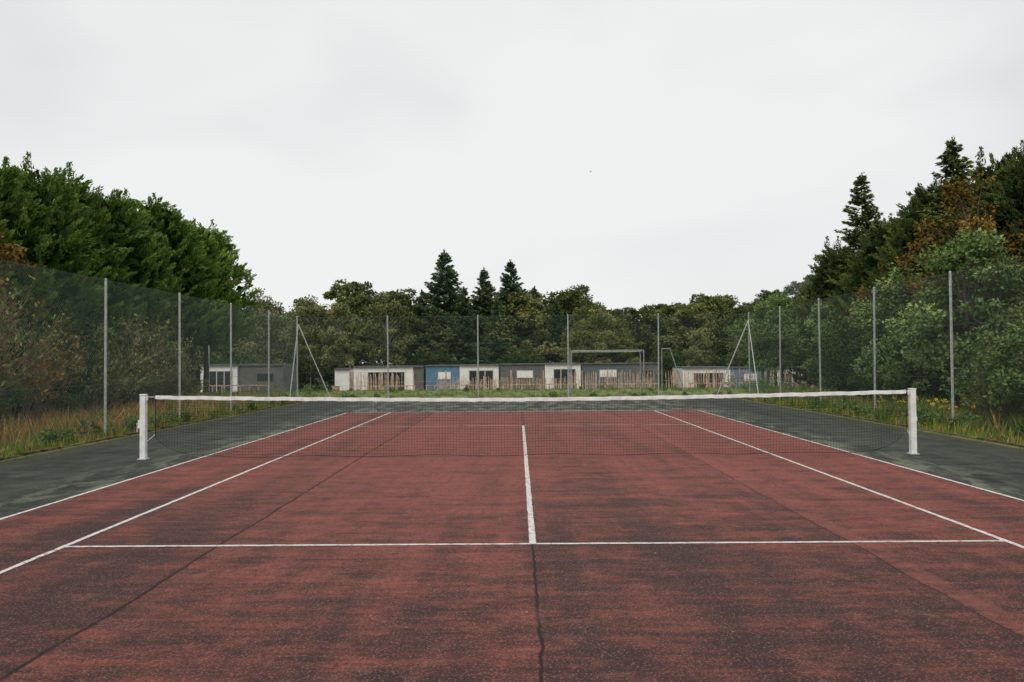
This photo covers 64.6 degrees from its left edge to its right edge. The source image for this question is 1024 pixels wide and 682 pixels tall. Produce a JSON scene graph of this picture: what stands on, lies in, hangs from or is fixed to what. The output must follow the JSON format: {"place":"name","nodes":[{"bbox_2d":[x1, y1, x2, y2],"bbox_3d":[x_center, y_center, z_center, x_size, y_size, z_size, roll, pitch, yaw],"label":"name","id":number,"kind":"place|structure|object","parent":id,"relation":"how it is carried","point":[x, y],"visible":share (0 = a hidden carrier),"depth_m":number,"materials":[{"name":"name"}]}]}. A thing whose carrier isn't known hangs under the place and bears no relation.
{"place":"outdoors","nodes":[
{"label":"outdoors","id":0,"kind":"place"},
{"bbox_2d":[335,369,353,390],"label":"wall section","id":1,"kind":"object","parent":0,"point":[345,374],"depth_m":70.57,"materials":[{"name":"paint"}]},
{"bbox_2d":[0,364,1023,462],"bbox_3d":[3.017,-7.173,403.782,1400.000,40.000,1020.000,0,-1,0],"label":"ground","id":2,"kind":"structure","parent":0,"point":[676,392],"depth_m":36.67,"materials":[{"name":"green plant"}]},
{"bbox_2d":[0,193,29,321],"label":"cypress tree","id":3,"kind":"object","parent":2,"relation":"on","point":[3,225],"visible":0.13,"depth_m":24.34,"materials":[{"name":"green plant"}]},
{"bbox_2d":[0,374,33,430],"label":"shrub","id":4,"kind":"object","parent":2,"relation":"on","point":[2,402],"visible":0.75,"depth_m":17.47,"materials":[{"name":"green plant"}]},
{"bbox_2d":[0,230,40,339],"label":"autumn tree","id":5,"kind":"object","parent":2,"relation":"on","point":[4,251],"visible":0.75,"depth_m":21.29,"materials":[{"name":"brown plant"}]},
{"bbox_2d":[0,295,51,395],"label":"dry bush","id":6,"kind":"object","parent":2,"relation":"on","point":[8,355],"visible":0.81,"depth_m":16.58,"materials":[{"name":"brown plant"}]},
{"bbox_2d":[1,313,64,421],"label":"shrub","id":7,"kind":"object","parent":2,"relation":"on","point":[21,355],"visible":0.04,"depth_m":19.56,"materials":[{"name":"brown plant"}]},
{"bbox_2d":[0,155,73,328],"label":"cypress tree","id":8,"kind":"object","parent":2,"relation":"on","point":[19,213],"visible":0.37,"depth_m":26.11,"materials":[{"name":"green plant"}]},
{"bbox_2d":[0,308,88,375],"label":"shrub","id":9,"kind":"object","parent":2,"relation":"on","point":[22,325],"visible":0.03,"depth_m":21.33,"materials":[{"name":"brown plant"}]},
{"bbox_2d":[0,276,92,420],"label":"dry bush","id":10,"kind":"object","parent":2,"relation":"on","point":[30,341],"visible":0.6,"depth_m":18.45,"materials":[{"name":"brown plant"}]},
{"bbox_2d":[10,351,89,419],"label":"shrub","id":11,"kind":"object","parent":2,"relation":"on","point":[70,392],"visible":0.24,"depth_m":20.08,"materials":[{"name":"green plant"}]},
{"bbox_2d":[7,291,95,356],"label":"shrub","id":12,"kind":"object","parent":2,"relation":"on","point":[29,306],"visible":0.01,"depth_m":25.89,"materials":[{"name":"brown plant"}]},
{"bbox_2d":[0,300,103,427],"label":"rusty bush","id":13,"kind":"object","parent":2,"relation":"on","point":[44,385],"visible":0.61,"depth_m":18.31,"materials":[{"name":"brown plant"}]},
{"bbox_2d":[0,296,115,404],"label":"shrub","id":14,"kind":"object","parent":2,"relation":"on","point":[87,324],"visible":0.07,"depth_m":23.76,"materials":[{"name":"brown plant"}]},
{"bbox_2d":[2,151,117,327],"bbox_3d":[-17.007,-2.027,28.585,5.721,9.374,6.495,0,-1,-21],"label":"cypress tree","id":15,"kind":"object","parent":2,"relation":"on","point":[52,191],"visible":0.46,"depth_m":28.32,"materials":[{"name":"green plant"}]},
{"bbox_2d":[28,309,147,410],"bbox_3d":[-12.324,0.803,22.952,3.221,3.433,3.583,-1,-1,23],"label":"shrub","id":16,"kind":"object","parent":2,"relation":"on","point":[87,362],"visible":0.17,"depth_m":22.53,"materials":[{"name":"green plant"}]},
{"bbox_2d":[36,161,141,328],"bbox_3d":[-17.126,-1.938,30.903,6.505,9.927,5.774,-1,-1,3],"label":"cypress tree","id":17,"kind":"object","parent":2,"relation":"on","point":[93,203],"visible":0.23,"depth_m":31.08,"materials":[{"name":"green plant"}]},
{"bbox_2d":[50,334,155,417],"bbox_3d":[-11.494,1.035,22.160,3.139,2.469,3.138,0,-2,-30],"label":"leafy bush","id":18,"kind":"object","parent":2,"relation":"on","point":[93,393],"visible":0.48,"depth_m":21.93,"materials":[{"name":"green plant"}]},
{"bbox_2d":[59,321,176,413],"bbox_3d":[-11.656,0.805,23.743,3.546,2.980,3.133,1,-2,-38],"label":"dry bush","id":19,"kind":"object","parent":2,"relation":"on","point":[133,352],"visible":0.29,"depth_m":23.85,"materials":[{"name":"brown plant"}]},
{"bbox_2d":[82,311,178,403],"bbox_3d":[-13.491,0.850,26.807,4.751,3.564,4.682,-1,-1,6],"label":"shrub","id":20,"kind":"object","parent":2,"relation":"on","point":[116,328],"visible":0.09,"depth_m":26.12,"materials":[{"name":"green plant"}]},
{"bbox_2d":[99,360,162,405],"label":"shrub","id":21,"kind":"object","parent":2,"relation":"on","point":[152,390],"visible":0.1,"depth_m":24.70,"materials":[{"name":"green plant"}]},
{"bbox_2d":[78,188,192,393],"bbox_3d":[-16.709,-1.779,33.286,6.293,9.245,5.886,-1,-1,19],"label":"cypress tree","id":22,"kind":"object","parent":2,"relation":"on","point":[122,211],"visible":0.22,"depth_m":33.06,"materials":[{"name":"green plant"}]},
{"bbox_2d":[98,310,196,402],"bbox_3d":[-11.950,0.625,26.304,4.172,3.506,3.686,-1,-2,32],"label":"dry bush","id":23,"kind":"object","parent":2,"relation":"on","point":[156,356],"visible":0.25,"depth_m":26.13,"materials":[{"name":"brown plant"}]},
{"bbox_2d":[108,188,188,333],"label":"cypress tree","id":24,"kind":"object","parent":2,"relation":"on","point":[174,285],"visible":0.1,"depth_m":35.81,"materials":[{"name":"green plant"}]},
{"bbox_2d":[0,401,304,460],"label":"court edging","id":25,"kind":"object","parent":2,"relation":"on","point":[57,448],"visible":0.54,"depth_m":17.00,"materials":[{"name":"concrete"}]},
{"bbox_2d":[124,328,202,403],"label":"shrub","id":26,"kind":"object","parent":2,"relation":"on","point":[194,368],"visible":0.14,"depth_m":28.36,"materials":[{"name":"green plant"}]},
{"bbox_2d":[152,355,208,400],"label":"leafy bush","id":27,"kind":"object","parent":2,"relation":"on","point":[183,384],"visible":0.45,"depth_m":27.53,"materials":[{"name":"green plant"}]},
{"bbox_2d":[134,192,229,344],"bbox_3d":[-16.853,-2.145,37.998,5.683,9.985,6.176,-1,-2,37],"label":"cypress tree","id":28,"kind":"object","parent":2,"relation":"on","point":[179,238],"visible":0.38,"depth_m":37.66,"materials":[{"name":"green plant"}]},
{"bbox_2d":[159,209,229,345],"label":"cypress tree","id":29,"kind":"object","parent":2,"relation":"on","point":[214,269],"visible":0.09,"depth_m":40.03,"materials":[{"name":"green plant"}]},
{"bbox_2d":[174,218,248,389],"bbox_3d":[-16.554,-1.751,42.253,5.329,9.364,5.792,-1,-2,36],"label":"cypress tree","id":30,"kind":"object","parent":2,"relation":"on","point":[226,270],"visible":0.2,"depth_m":42.34,"materials":[{"name":"green plant"}]},
{"bbox_2d":[193,219,259,391],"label":"cypress tree","id":31,"kind":"object","parent":2,"relation":"on","point":[221,239],"visible":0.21,"depth_m":44.55,"materials":[{"name":"green plant"}]},
{"bbox_2d":[232,303,288,363],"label":"birch tree","id":32,"kind":"object","parent":2,"relation":"on","point":[261,360],"visible":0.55,"depth_m":75.18,"materials":[{"name":"green plant"}]},
{"bbox_2d":[284,294,334,390],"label":"birch tree","id":33,"kind":"object","parent":2,"relation":"on","point":[306,313],"visible":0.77,"depth_m":78.86,"materials":[{"name":"green plant"}]},
{"bbox_2d":[317,302,363,372],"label":"birch tree","id":34,"kind":"object","parent":2,"relation":"on","point":[335,310],"visible":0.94,"depth_m":77.11,"materials":[{"name":"green plant"}]},
{"bbox_2d":[359,292,417,365],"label":"birch tree","id":35,"kind":"object","parent":2,"relation":"on","point":[395,311],"visible":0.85,"depth_m":82.28,"materials":[{"name":"green plant"}]},
{"bbox_2d":[405,289,441,364],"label":"spruce tree","id":36,"kind":"object","parent":2,"relation":"on","point":[419,300],"visible":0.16,"depth_m":90.78,"materials":[{"name":"green plant"}]},
{"bbox_2d":[408,249,483,363],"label":"spruce tree","id":37,"kind":"object","parent":2,"relation":"on","point":[443,289],"visible":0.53,"depth_m":88.70,"materials":[{"name":"green plant"}]},
{"bbox_2d":[445,286,484,364],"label":"spruce tree","id":38,"kind":"object","parent":2,"relation":"on","point":[463,311],"visible":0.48,"depth_m":88.12,"materials":[{"name":"green plant"}]},
{"bbox_2d":[467,267,499,363],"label":"spruce tree","id":39,"kind":"object","parent":2,"relation":"on","point":[480,299],"visible":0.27,"depth_m":91.07,"materials":[{"name":"green plant"}]},
{"bbox_2d":[181,279,809,391],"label":"distant trees","id":40,"kind":"object","parent":2,"relation":"on","point":[561,305],"visible":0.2,"depth_m":90.42,"materials":[{"name":"green plant"}]},
{"bbox_2d":[479,296,513,385],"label":"spruce tree","id":41,"kind":"object","parent":2,"relation":"on","point":[497,305],"visible":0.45,"depth_m":87.65,"materials":[{"name":"green plant"}]},
{"bbox_2d":[480,260,539,363],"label":"spruce tree","id":42,"kind":"object","parent":2,"relation":"on","point":[510,285],"visible":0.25,"depth_m":89.54,"materials":[{"name":"green plant"}]},
{"bbox_2d":[0,398,1023,681],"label":"tennis court","id":43,"kind":"object","parent":2,"relation":"on","point":[314,560],"visible":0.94,"depth_m":6.79,"materials":[{"name":"asphalt"}]},
{"bbox_2d":[136,388,919,459],"bbox_3d":[0.225,1.393,13.479,12.990,1.112,0.150,0,-1,0],"label":"tennis net","id":44,"kind":"object","parent":43,"relation":"on","point":[142,421],"visible":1,"depth_m":13.48,"materials":[{"name":"fabric"}]},
{"bbox_2d":[0,258,1023,450],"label":"chain link fence","id":45,"kind":"object","parent":2,"relation":"on","point":[778,355],"visible":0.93,"depth_m":21.88,"materials":[{"name":"metal"}]},
{"bbox_2d":[521,285,557,362],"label":"spruce tree","id":46,"kind":"object","parent":2,"relation":"on","point":[533,290],"visible":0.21,"depth_m":91.08,"materials":[{"name":"green plant"}]},
{"bbox_2d":[349,368,814,390],"bbox_3d":[4.866,2.780,54.947,31.942,1.825,0.945,0,-1,0],"label":"paling fence","id":47,"kind":"object","parent":2,"relation":"on","point":[360,388],"visible":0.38,"depth_m":54.91,"materials":[{"name":"brown wood"}]},
{"bbox_2d":[555,308,641,362],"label":"round oak tree","id":48,"kind":"object","parent":2,"relation":"on","point":[597,334],"visible":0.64,"depth_m":73.80,"materials":[{"name":"green plant"}]},
{"bbox_2d":[569,350,644,393],"bbox_3d":[4.372,1.470,37.504,3.352,2.096,1.152,0,-1,0],"label":"football goal","id":49,"kind":"object","parent":2,"relation":"on","point":[570,357],"visible":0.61,"depth_m":37.94,"materials":[{"name":"metal"}]},
{"bbox_2d":[342,385,1001,418],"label":"yellow wildflowers","id":50,"kind":"object","parent":2,"relation":"on","point":[935,399],"visible":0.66,"depth_m":19.96,"materials":[{"name":"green plant"}]},
{"bbox_2d":[682,330,712,365],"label":"birch tree","id":51,"kind":"object","parent":2,"relation":"on","point":[699,353],"visible":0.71,"depth_m":76.98,"materials":[{"name":"green plant"}]},
{"bbox_2d":[636,274,817,369],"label":"hill forest","id":52,"kind":"object","parent":2,"relation":"on","point":[790,290],"visible":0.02,"depth_m":396.48,"materials":[{"name":"green plant"}]},
{"bbox_2d":[724,335,751,366],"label":"birch tree","id":53,"kind":"object","parent":2,"relation":"on","point":[741,360],"visible":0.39,"depth_m":73.11,"materials":[{"name":"green plant"}]},
{"bbox_2d":[725,298,801,385],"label":"young ash tree","id":54,"kind":"object","parent":2,"relation":"on","point":[763,307],"visible":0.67,"depth_m":46.07,"materials":[{"name":"green plant"}]},
{"bbox_2d":[736,292,812,387],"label":"young ash tree","id":55,"kind":"object","parent":2,"relation":"on","point":[785,302],"visible":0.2,"depth_m":48.63,"materials":[{"name":"green plant"}]},
{"bbox_2d":[783,301,846,386],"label":"young ash tree","id":56,"kind":"object","parent":2,"relation":"on","point":[813,329],"visible":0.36,"depth_m":43.95,"materials":[{"name":"green plant"}]},
{"bbox_2d":[790,235,860,386],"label":"cypress tree","id":57,"kind":"object","parent":2,"relation":"on","point":[820,286],"visible":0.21,"depth_m":46.20,"materials":[{"name":"green plant"}]},
{"bbox_2d":[805,346,856,391],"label":"shrub","id":58,"kind":"object","parent":2,"relation":"on","point":[815,372],"visible":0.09,"depth_m":35.67,"materials":[{"name":"green plant"}]},
{"bbox_2d":[807,319,876,390],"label":"shrub","id":59,"kind":"object","parent":2,"relation":"on","point":[843,337],"visible":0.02,"depth_m":36.19,"materials":[{"name":"green plant"}]},
{"bbox_2d":[814,326,872,399],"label":"shrub","id":60,"kind":"object","parent":2,"relation":"on","point":[842,370],"visible":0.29,"depth_m":30.54,"materials":[{"name":"green plant"}]},
{"bbox_2d":[807,172,883,379],"bbox_3d":[19.102,-3.213,44.032,6.106,11.911,5.854,-1,-2,37],"label":"spruce tree","id":61,"kind":"object","parent":2,"relation":"on","point":[868,213],"visible":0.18,"depth_m":43.75,"materials":[{"name":"green plant"}]},
{"bbox_2d":[817,312,896,395],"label":"shrub","id":62,"kind":"object","parent":2,"relation":"on","point":[840,343],"visible":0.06,"depth_m":32.57,"materials":[{"name":"green plant"}]},
{"bbox_2d":[826,212,893,375],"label":"cypress tree","id":63,"kind":"object","parent":2,"relation":"on","point":[852,282],"visible":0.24,"depth_m":40.96,"materials":[{"name":"green plant"}]},
{"bbox_2d":[841,253,906,334],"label":"autumn tree","id":64,"kind":"object","parent":2,"relation":"on","point":[867,289],"visible":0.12,"depth_m":37.18,"materials":[{"name":"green plant"}]},
{"bbox_2d":[740,398,1023,447],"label":"court edging","id":65,"kind":"object","parent":2,"relation":"on","point":[992,440],"visible":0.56,"depth_m":17.89,"materials":[{"name":"concrete"}]},
{"bbox_2d":[837,262,927,332],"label":"young ash tree","id":66,"kind":"object","parent":2,"relation":"on","point":[898,280],"visible":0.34,"depth_m":32.29,"materials":[{"name":"green plant"}]},
{"bbox_2d":[846,323,934,401],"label":"shrub","id":67,"kind":"object","parent":2,"relation":"on","point":[856,376],"visible":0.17,"depth_m":28.08,"materials":[{"name":"green plant"}]},
{"bbox_2d":[850,317,950,403],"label":"shrub","id":68,"kind":"object","parent":2,"relation":"on","point":[908,333],"visible":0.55,"depth_m":25.74,"materials":[{"name":"green plant"}]},
{"bbox_2d":[846,311,956,400],"bbox_3d":[14.852,0.594,29.473,4.905,3.734,4.977,0,-1,-21],"label":"shrub","id":69,"kind":"object","parent":2,"relation":"on","point":[939,398],"visible":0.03,"depth_m":29.28,"materials":[{"name":"green plant"}]},
{"bbox_2d":[861,177,952,318],"bbox_3d":[18.948,-2.377,35.758,6.557,10.243,7.034,-1,-1,23],"label":"cypress tree","id":70,"kind":"object","parent":2,"relation":"on","point":[918,199],"visible":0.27,"depth_m":35.74,"materials":[{"name":"green plant"}]},
{"bbox_2d":[869,292,967,395],"bbox_3d":[16.361,0.256,30.619,6.020,4.582,6.108,-1,-1,2],"label":"shrub","id":71,"kind":"object","parent":2,"relation":"on","point":[880,318],"depth_m":31.00,"materials":[{"name":"green plant"}]},
{"bbox_2d":[901,137,974,301],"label":"spruce tree","id":72,"kind":"object","parent":2,"relation":"on","point":[950,156],"visible":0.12,"depth_m":33.80,"materials":[{"name":"green plant"}]},
{"bbox_2d":[876,296,1006,406],"bbox_3d":[15.013,0.459,26.471,5.204,3.903,5.128,-2,-2,39],"label":"shrub","id":73,"kind":"object","parent":2,"relation":"on","point":[940,382],"visible":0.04,"depth_m":26.08,"materials":[{"name":"green plant"}]},
{"bbox_2d":[894,171,1023,319],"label":"autumn tree","id":74,"kind":"object","parent":2,"relation":"on","point":[956,194],"visible":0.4,"depth_m":28.98,"materials":[{"name":"brown plant"}]},
{"bbox_2d":[897,223,1023,413],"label":"young ash tree","id":75,"kind":"object","parent":2,"relation":"on","point":[956,253],"visible":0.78,"depth_m":22.60,"materials":[{"name":"green plant"}]},
{"bbox_2d":[919,146,1020,305],"bbox_3d":[19.040,-2.688,31.352,6.230,10.315,6.528,0,-1,-4],"label":"cypress tree","id":76,"kind":"object","parent":2,"relation":"on","point":[988,168],"visible":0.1,"depth_m":31.53,"materials":[{"name":"green plant"}]},
{"bbox_2d":[939,331,1008,413],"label":"shrub","id":77,"kind":"object","parent":2,"relation":"on","point":[970,369],"visible":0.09,"depth_m":21.22,"materials":[{"name":"green plant"}]},
{"bbox_2d":[932,139,1023,293],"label":"cypress tree","id":78,"kind":"object","parent":2,"relation":"on","point":[1010,202],"visible":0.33,"depth_m":28.43,"materials":[{"name":"green plant"}]},
{"bbox_2d":[947,361,1023,426],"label":"leafy bush","id":79,"kind":"object","parent":2,"relation":"on","point":[982,391],"visible":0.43,"depth_m":18.34,"materials":[{"name":"green plant"}]},
{"bbox_2d":[954,280,1023,365],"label":"shrub","id":80,"kind":"object","parent":2,"relation":"on","point":[1017,298],"visible":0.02,"depth_m":25.32,"materials":[{"name":"green plant"}]},
{"bbox_2d":[971,304,1023,416],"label":"shrub","id":81,"kind":"object","parent":2,"relation":"on","point":[988,337],"visible":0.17,"depth_m":18.76,"materials":[{"name":"green plant"}]},
{"bbox_2d":[982,316,1023,411],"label":"shrub","id":82,"kind":"object","parent":2,"relation":"on","point":[1010,373],"visible":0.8,"depth_m":16.88,"materials":[{"name":"green plant"}]},
{"bbox_2d":[0,0,1023,363],"label":"sky","id":83,"kind":"structure","parent":0,"point":[722,143],"materials":[{"name":"white"}]},
{"bbox_3d":[-20.484,4.532,63.576,6.000,0.550,3.760,0,-1,0],"label":"skirting","id":84,"kind":"object","parent":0,"visible":0},
{"bbox_2d":[201,366,237,391],"bbox_3d":[-22.201,3.099,63.498,2.786,2.334,4.250,0,-1,0],"label":"wall section","id":85,"kind":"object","parent":84,"relation":"on","point":[235,380],"depth_m":61.39,"materials":[{"name":"paint"}]},
{"bbox_3d":[-22.070,3.994,61.314,1.830,0.058,0.047,0,-1,0],"label":"window sill","id":86,"kind":"object","parent":85,"relation":"attached to","visible":0},
{"bbox_2d":[210,371,229,391],"bbox_3d":[-22.077,3.132,61.350,1.730,1.664,0.018,0,-1,0],"label":"sliding window","id":87,"kind":"structure","parent":86,"relation":"on","point":[218,377],"depth_m":61.35,"materials":[{"name":"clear glass"}]},
{"bbox_2d":[238,365,296,391],"bbox_3d":[-19.100,3.077,63.600,3.406,2.334,4.000,0,-1,0],"label":"wall section","id":88,"kind":"object","parent":84,"relation":"on","point":[259,367],"depth_m":61.62,"materials":[{"name":"paint"}]},
{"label":"skirting","id":89,"kind":"object","parent":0,"visible":0},
{"bbox_2d":[354,367,412,390],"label":"wall section","id":90,"kind":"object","parent":89,"relation":"on","point":[408,381],"depth_m":69.80,"materials":[{"name":"paint"}]},
{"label":"window sill","id":91,"kind":"object","parent":90,"relation":"attached to","visible":0},
{"bbox_2d":[368,372,403,389],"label":"sliding window","id":92,"kind":"structure","parent":91,"relation":"on","point":[400,379],"depth_m":69.75,"materials":[{"name":"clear glass"}]},
{"bbox_2d":[413,367,425,389],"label":"wall section","id":93,"kind":"object","parent":89,"relation":"on","point":[421,377],"depth_m":70.02,"materials":[{"name":"paint"}]},
{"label":"skirting","id":94,"kind":"object","parent":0,"visible":0},
{"bbox_2d":[426,366,459,390],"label":"wall section","id":95,"kind":"object","parent":94,"relation":"on","point":[455,373],"depth_m":70.31,"materials":[{"name":"paint"}]},
{"bbox_2d":[460,365,499,388],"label":"wall section","id":96,"kind":"object","parent":94,"relation":"on","point":[464,372],"depth_m":70.04,"materials":[{"name":"paint"}]},
{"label":"window sill","id":97,"kind":"object","parent":96,"relation":"attached to","visible":0},
{"bbox_2d":[469,371,492,389],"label":"sliding window","id":98,"kind":"structure","parent":97,"relation":"on","point":[484,374],"depth_m":70.00,"materials":[{"name":"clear glass"}]},
{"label":"skirting","id":99,"kind":"object","parent":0,"visible":0},
{"bbox_2d":[500,364,544,389],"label":"wall section","id":100,"kind":"object","parent":99,"relation":"on","point":[538,374],"depth_m":69.86,"materials":[{"name":"paint"}]},
{"bbox_2d":[545,364,580,388],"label":"wall section","id":101,"kind":"object","parent":99,"relation":"on","point":[548,370],"depth_m":69.59,"materials":[{"name":"paint"}]},
{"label":"window sill","id":102,"kind":"object","parent":101,"relation":"attached to","visible":0},
{"bbox_2d":[554,369,574,388],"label":"sliding window","id":103,"kind":"structure","parent":102,"relation":"on","point":[559,373],"depth_m":69.55,"materials":[{"name":"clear glass"}]},
{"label":"skirting","id":104,"kind":"object","parent":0,"visible":0},
{"bbox_2d":[581,364,628,388],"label":"wall section","id":105,"kind":"object","parent":104,"relation":"on","point":[591,368],"depth_m":70.61,"materials":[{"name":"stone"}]},
{"bbox_2d":[629,364,659,388],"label":"wall section","id":106,"kind":"object","parent":104,"relation":"on","point":[654,367],"depth_m":70.58,"materials":[{"name":"paint"}]},
{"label":"skirting","id":107,"kind":"object","parent":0,"visible":0},
{"bbox_2d":[673,368,729,387],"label":"wall section","id":108,"kind":"object","parent":107,"relation":"on","point":[686,370],"depth_m":70.30,"materials":[{"name":"paint"}]},
{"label":"window sill","id":109,"kind":"object","parent":108,"relation":"attached to","visible":0},
{"bbox_2d":[694,373,723,388],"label":"sliding window","id":110,"kind":"structure","parent":109,"relation":"on","point":[698,377],"depth_m":70.25,"materials":[{"name":"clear glass"}]},
{"bbox_2d":[730,368,767,387],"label":"wall section","id":111,"kind":"object","parent":107,"relation":"on","point":[745,371],"depth_m":70.51,"materials":[{"name":"paint"}]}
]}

